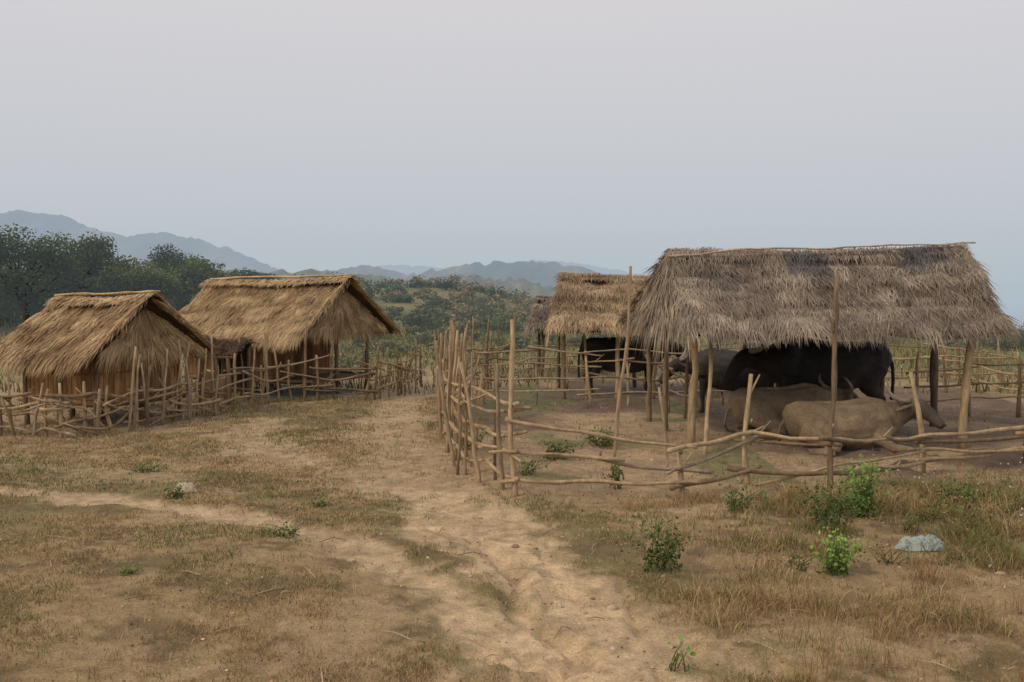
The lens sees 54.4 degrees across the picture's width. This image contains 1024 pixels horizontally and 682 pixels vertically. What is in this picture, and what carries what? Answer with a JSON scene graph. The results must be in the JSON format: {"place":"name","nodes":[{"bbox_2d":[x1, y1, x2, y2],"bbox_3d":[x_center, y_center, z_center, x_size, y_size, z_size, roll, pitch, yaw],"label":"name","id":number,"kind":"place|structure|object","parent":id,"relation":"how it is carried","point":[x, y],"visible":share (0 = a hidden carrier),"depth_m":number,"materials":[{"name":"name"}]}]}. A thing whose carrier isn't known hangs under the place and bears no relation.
{"place":"outdoors","nodes":[
{"label":"outdoors","id":0,"kind":"place"},
{"bbox_2d":[0,210,277,272],"bbox_3d":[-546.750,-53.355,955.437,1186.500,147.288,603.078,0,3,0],"label":"distant hill","id":1,"kind":"structure","parent":0,"point":[138,246],"depth_m":947.78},
{"bbox_2d":[216,269,555,300],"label":"hill","id":2,"kind":"structure","parent":0,"point":[536,289],"depth_m":231.91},
{"bbox_2d":[247,260,600,288],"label":"hill","id":3,"kind":"structure","parent":0,"point":[541,273],"depth_m":456.72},
{"bbox_2d":[376,260,642,276],"bbox_3d":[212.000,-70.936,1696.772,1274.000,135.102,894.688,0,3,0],"label":"distant hill","id":4,"kind":"structure","parent":0,"point":[408,269],"depth_m":1624.24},
{"bbox_2d":[0,287,1023,681],"bbox_3d":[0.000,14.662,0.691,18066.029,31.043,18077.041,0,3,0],"label":"ground","id":5,"kind":"structure","parent":0,"point":[520,649],"depth_m":8.35,"materials":[{"name":"brown soil"}]},
{"bbox_2d":[0,223,98,326],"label":"broadleaf tree","id":6,"kind":"object","parent":5,"relation":"on","point":[41,257],"visible":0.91,"depth_m":38.09,"materials":[{"name":"green plant"}]},
{"bbox_2d":[38,229,122,297],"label":"broadleaf tree","id":7,"kind":"object","parent":5,"relation":"on","point":[92,254],"visible":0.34,"depth_m":42.02,"materials":[{"name":"green plant"}]},
{"bbox_2d":[0,290,220,430],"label":"thatched bamboo hut","id":8,"kind":"object","parent":5,"relation":"on","point":[69,343],"visible":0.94,"depth_m":16.84,"materials":[{"name":"plant"}]},
{"bbox_2d":[0,334,225,438],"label":"wooden fence","id":9,"kind":"object","parent":5,"relation":"on","point":[64,405],"visible":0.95,"depth_m":16.01,"materials":[{"name":"brown wood"}]},
{"bbox_2d":[113,558,146,575],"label":"weed plant","id":10,"kind":"object","parent":5,"relation":"on","point":[127,570],"visible":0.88,"depth_m":7.69,"materials":[{"name":"green plant"}]},
{"bbox_2d":[79,254,182,307],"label":"broadleaf tree","id":11,"kind":"object","parent":5,"relation":"on","point":[125,276],"visible":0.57,"depth_m":41.22,"materials":[{"name":"green plant"}]},
{"bbox_2d":[126,458,172,473],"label":"weed plant","id":12,"kind":"object","parent":5,"relation":"on","point":[142,468],"visible":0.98,"depth_m":12.50,"materials":[{"name":"green plant"}]},
{"bbox_2d":[162,478,189,499],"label":"weed plant","id":13,"kind":"object","parent":5,"relation":"on","point":[175,494],"visible":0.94,"depth_m":10.68,"materials":[{"name":"green plant"}]},
{"bbox_2d":[146,243,215,300],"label":"broadleaf tree","id":14,"kind":"object","parent":5,"relation":"on","point":[173,259],"visible":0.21,"depth_m":50.19,"materials":[{"name":"green plant"}]},
{"bbox_2d":[173,482,197,492],"bbox_3d":[-3.620,1.618,11.042,0.224,0.117,0.172,-2,3,-36],"label":"rock","id":15,"kind":"object","parent":5,"relation":"on","point":[189,486],"visible":0.73,"depth_m":11.02,"materials":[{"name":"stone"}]},
{"bbox_2d":[157,255,232,310],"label":"broadleaf tree","id":16,"kind":"object","parent":5,"relation":"on","point":[192,277],"visible":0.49,"depth_m":44.22,"materials":[{"name":"green plant"}]},
{"bbox_2d":[193,335,255,405],"bbox_3d":[-5.865,0.624,19.981,1.440,1.447,1.350,1,3,13],"label":"storage lean to","id":17,"kind":"object","parent":5,"relation":"on","point":[227,349],"visible":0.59,"depth_m":19.97,"materials":[{"name":"wood"}]},
{"bbox_2d":[224,266,279,280],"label":"broadleaf tree","id":18,"kind":"object","parent":5,"relation":"on","point":[251,273],"visible":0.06,"depth_m":45.51,"materials":[{"name":"green plant"}]},
{"bbox_2d":[258,514,300,538],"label":"weed plant","id":19,"kind":"object","parent":5,"relation":"on","point":[274,531],"visible":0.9,"depth_m":8.99,"materials":[{"name":"green plant"}]},
{"bbox_2d":[175,274,403,396],"bbox_3d":[-5.339,-0.123,22.813,4.376,2.797,4.339,1,3,25],"label":"thatched bamboo hut","id":20,"kind":"object","parent":5,"relation":"on","point":[327,309],"visible":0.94,"depth_m":22.06,"materials":[{"name":"plant"}]},
{"bbox_2d":[207,323,426,411],"bbox_3d":[-3.794,0.492,21.205,6.402,1.795,3.075,-2,3,-37],"label":"wooden fence","id":21,"kind":"object","parent":5,"relation":"on","point":[235,370],"visible":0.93,"depth_m":20.31,"materials":[{"name":"brown wood"}]},
{"bbox_2d":[311,496,331,508],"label":"weed plant","id":22,"kind":"object","parent":5,"relation":"on","point":[317,504],"visible":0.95,"depth_m":10.38,"materials":[{"name":"green plant"}]},
{"bbox_2d":[452,429,489,449],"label":"weed plant","id":23,"kind":"object","parent":5,"relation":"on","point":[468,444],"visible":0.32,"depth_m":14.05,"materials":[{"name":"green plant"}]},
{"bbox_2d":[0,253,1023,370],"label":"bushes","id":24,"kind":"object","parent":5,"relation":"on","point":[492,310],"visible":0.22,"depth_m":51.32,"materials":[{"name":"green plant"}]},
{"bbox_2d":[0,430,1023,681],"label":"leaf litter","id":25,"kind":"object","parent":5,"relation":"on","point":[450,558],"visible":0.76,"depth_m":7.88,"materials":[{"name":"brown plant"}]},
{"bbox_2d":[0,443,1023,681],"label":"stones","id":26,"kind":"object","parent":5,"relation":"on","point":[613,607],"visible":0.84,"depth_m":7.51,"materials":[{"name":"beige stone"}]},
{"bbox_2d":[506,453,548,475],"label":"weed plant","id":27,"kind":"object","parent":5,"relation":"on","point":[528,464],"visible":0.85,"depth_m":12.30,"materials":[{"name":"green plant"}]},
{"bbox_2d":[538,434,578,461],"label":"weed plant","id":28,"kind":"object","parent":5,"relation":"on","point":[559,448],"visible":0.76,"depth_m":13.24,"materials":[{"name":"green plant"}]},
{"bbox_2d":[522,295,603,376],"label":"thatched cattle shed","id":29,"kind":"structure","parent":5,"relation":"on","point":[538,317],"depth_m":26.70,"materials":[{"name":"plant"}]},
{"bbox_2d":[576,419,624,448],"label":"weed plant","id":30,"kind":"object","parent":5,"relation":"on","point":[603,442],"visible":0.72,"depth_m":14.33,"materials":[{"name":"green plant"}]},
{"bbox_2d":[473,339,739,418],"bbox_3d":[2.385,0.723,18.649,6.522,1.493,2.460,0,3,3],"label":"wooden fence","id":31,"kind":"object","parent":5,"relation":"on","point":[686,377],"visible":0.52,"depth_m":19.48,"materials":[{"name":"brown wood"}]},
{"bbox_2d":[604,453,628,490],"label":"weed plant","id":32,"kind":"object","parent":5,"relation":"on","point":[614,475],"visible":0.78,"depth_m":11.18,"materials":[{"name":"green plant"}]},
{"bbox_2d":[577,334,685,392],"bbox_3d":[2.690,0.442,21.885,2.570,1.484,0.822,0,3,-10],"label":"water buffalo","id":33,"kind":"object","parent":5,"relation":"on","point":[598,343],"visible":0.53,"depth_m":21.53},
{"bbox_2d":[544,272,720,399],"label":"thatched cattle shed","id":34,"kind":"structure","parent":5,"relation":"on","point":[588,302],"depth_m":21.00,"materials":[{"name":"plant"}]},
{"bbox_2d":[619,510,700,577],"bbox_3d":[1.181,1.605,8.067,0.635,0.516,0.499,1,3,22],"label":"weed plant","id":35,"kind":"object","parent":5,"relation":"on","point":[667,555],"visible":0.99,"depth_m":7.98,"materials":[{"name":"leaves"},{"name":"plant stems"}]},
{"bbox_2d":[667,631,696,671],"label":"weed plant","id":36,"kind":"object","parent":5,"relation":"on","point":[676,658],"visible":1,"depth_m":5.94,"materials":[{"name":"green plant"}]},
{"bbox_2d":[658,346,774,412],"bbox_3d":[3.887,0.699,18.436,2.362,1.305,0.755,2,3,30],"label":"water buffalo","id":37,"kind":"object","parent":5,"relation":"on","point":[722,358],"visible":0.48,"depth_m":18.23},
{"bbox_2d":[434,266,1023,496],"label":"wooden fence","id":38,"kind":"object","parent":5,"relation":"on","point":[450,360],"visible":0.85,"depth_m":11.82,"materials":[{"name":"brown wood"}]},
{"bbox_2d":[718,481,766,512],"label":"weed plant","id":39,"kind":"object","parent":5,"relation":"on","point":[739,499],"visible":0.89,"depth_m":10.17,"materials":[{"name":"green plant"}]},
{"bbox_2d":[723,373,858,438],"bbox_3d":[4.457,0.985,15.480,2.357,0.927,1.211,0,3,-6],"label":"water buffalo","id":40,"kind":"object","parent":5,"relation":"on","point":[767,404],"visible":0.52,"depth_m":15.20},
{"bbox_2d":[768,537,821,571],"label":"weed plant","id":41,"kind":"object","parent":5,"relation":"on","point":[800,564],"visible":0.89,"depth_m":8.03,"materials":[{"name":"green plant"}]},
{"bbox_2d":[720,336,894,400],"bbox_3d":[4.926,0.590,16.671,2.875,1.642,0.942,0,3,4],"label":"water buffalo","id":42,"kind":"object","parent":5,"relation":"on","point":[864,369],"visible":0.72,"depth_m":16.32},
{"bbox_2d":[612,242,1023,453],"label":"thatched cattle shed","id":43,"kind":"structure","parent":5,"relation":"on","point":[934,294],"depth_m":14.64,"materials":[{"name":"plant"}]},
{"bbox_2d":[789,473,864,531],"bbox_3d":[2.943,1.534,9.318,0.654,0.510,0.683,-2,3,-29],"label":"weed plant","id":44,"kind":"object","parent":5,"relation":"on","point":[824,515],"visible":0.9,"depth_m":9.26,"materials":[{"name":"leaves"},{"name":"plant stems"}]},
{"bbox_2d":[810,515,869,576],"bbox_3d":[2.569,1.634,7.838,0.445,0.462,0.420,0,3,0],"label":"weed plant","id":45,"kind":"object","parent":5,"relation":"on","point":[837,561],"visible":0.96,"depth_m":7.80,"materials":[{"name":"leaves"},{"name":"plant stems"}]},
{"bbox_2d":[805,473,876,516],"bbox_3d":[3.285,1.555,9.935,0.700,0.434,0.432,0,3,8],"label":"weed plant","id":46,"kind":"object","parent":5,"relation":"on","point":[832,501],"visible":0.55,"depth_m":9.94,"materials":[{"name":"green plant"}]},
{"bbox_2d":[777,380,945,456],"bbox_3d":[4.880,1.069,14.056,2.192,0.994,1.182,0,3,6],"label":"water buffalo","id":47,"kind":"object","parent":5,"relation":"on","point":[864,417],"visible":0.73,"depth_m":13.79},
{"bbox_2d":[838,454,892,519],"bbox_3d":[3.489,1.445,9.824,0.517,0.658,0.626,1,3,22],"label":"weed plant","id":48,"kind":"object","parent":5,"relation":"on","point":[870,492],"visible":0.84,"depth_m":9.82,"materials":[{"name":"leaves"},{"name":"plant stems"}]},
{"bbox_2d":[863,535,911,564],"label":"weed plant","id":49,"kind":"object","parent":5,"relation":"on","point":[884,555],"visible":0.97,"depth_m":8.12,"materials":[{"name":"brown plant"}]},
{"bbox_2d":[769,335,1023,418],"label":"wooden fence","id":50,"kind":"object","parent":5,"relation":"on","point":[1018,396],"visible":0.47,"depth_m":17.87,"materials":[{"name":"brown wood"}]},
{"bbox_2d":[900,509,926,534],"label":"weed plant","id":51,"kind":"object","parent":5,"relation":"on","point":[910,526],"visible":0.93,"depth_m":9.10,"materials":[{"name":"green plant"}]},
{"bbox_2d":[894,534,949,551],"bbox_3d":[3.520,1.723,8.547,0.412,0.120,0.315,-2,3,-36],"label":"rock","id":52,"kind":"object","parent":5,"relation":"on","point":[915,541],"visible":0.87,"depth_m":8.49,"materials":[{"name":"grey stone"}]},
{"bbox_2d":[904,497,945,523],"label":"weed plant","id":53,"kind":"object","parent":5,"relation":"on","point":[928,515],"visible":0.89,"depth_m":9.71,"materials":[{"name":"green plant"}]},
{"bbox_2d":[865,457,1022,516],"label":"wild flowers","id":54,"kind":"object","parent":5,"relation":"on","point":[964,473],"visible":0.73,"depth_m":11.48,"materials":[{"name":"white plant"}]},
{"bbox_2d":[920,538,980,569],"bbox_3d":[3.522,1.726,8.088,0.430,0.213,0.468,0,3,0],"label":"weed plant","id":55,"kind":"object","parent":5,"relation":"on","point":[948,559],"visible":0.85,"depth_m":8.02,"materials":[{"name":"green plant"}]},
{"bbox_2d":[919,472,987,509],"bbox_3d":[4.571,1.559,10.297,0.691,0.402,0.508,2,3,37],"label":"weed plant","id":56,"kind":"object","parent":5,"relation":"on","point":[948,492],"visible":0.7,"depth_m":10.26,"materials":[{"name":"green plant"}]},
{"bbox_2d":[919,496,988,530],"bbox_3d":[4.185,1.624,9.385,0.585,0.349,0.477,0,3,0],"label":"weed plant","id":57,"kind":"object","parent":5,"relation":"on","point":[951,511],"visible":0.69,"depth_m":9.40,"materials":[{"name":"green plant"}]},
{"bbox_2d":[943,512,969,543],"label":"weed plant","id":58,"kind":"object","parent":5,"relation":"on","point":[954,524],"visible":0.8,"depth_m":8.81,"materials":[{"name":"green plant"}]},
{"bbox_2d":[951,484,966,500],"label":"weed plant","id":59,"kind":"object","parent":5,"relation":"on","point":[959,491],"visible":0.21,"depth_m":10.69,"materials":[{"name":"green plant"}]},
{"bbox_2d":[970,500,1017,520],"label":"weed plant","id":60,"kind":"object","parent":5,"relation":"on","point":[1003,510],"visible":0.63,"depth_m":9.74,"materials":[{"name":"green plant"}]},
{"bbox_2d":[0,310,1023,681],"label":"grass","id":61,"kind":"structure","parent":0,"point":[904,496],"depth_m":8.96,"materials":[{"name":"brown plant"}]},
{"bbox_2d":[0,0,1023,297],"label":"sky","id":62,"kind":"structure","parent":0,"point":[293,136],"materials":[{"name":"grey"}]}
]}

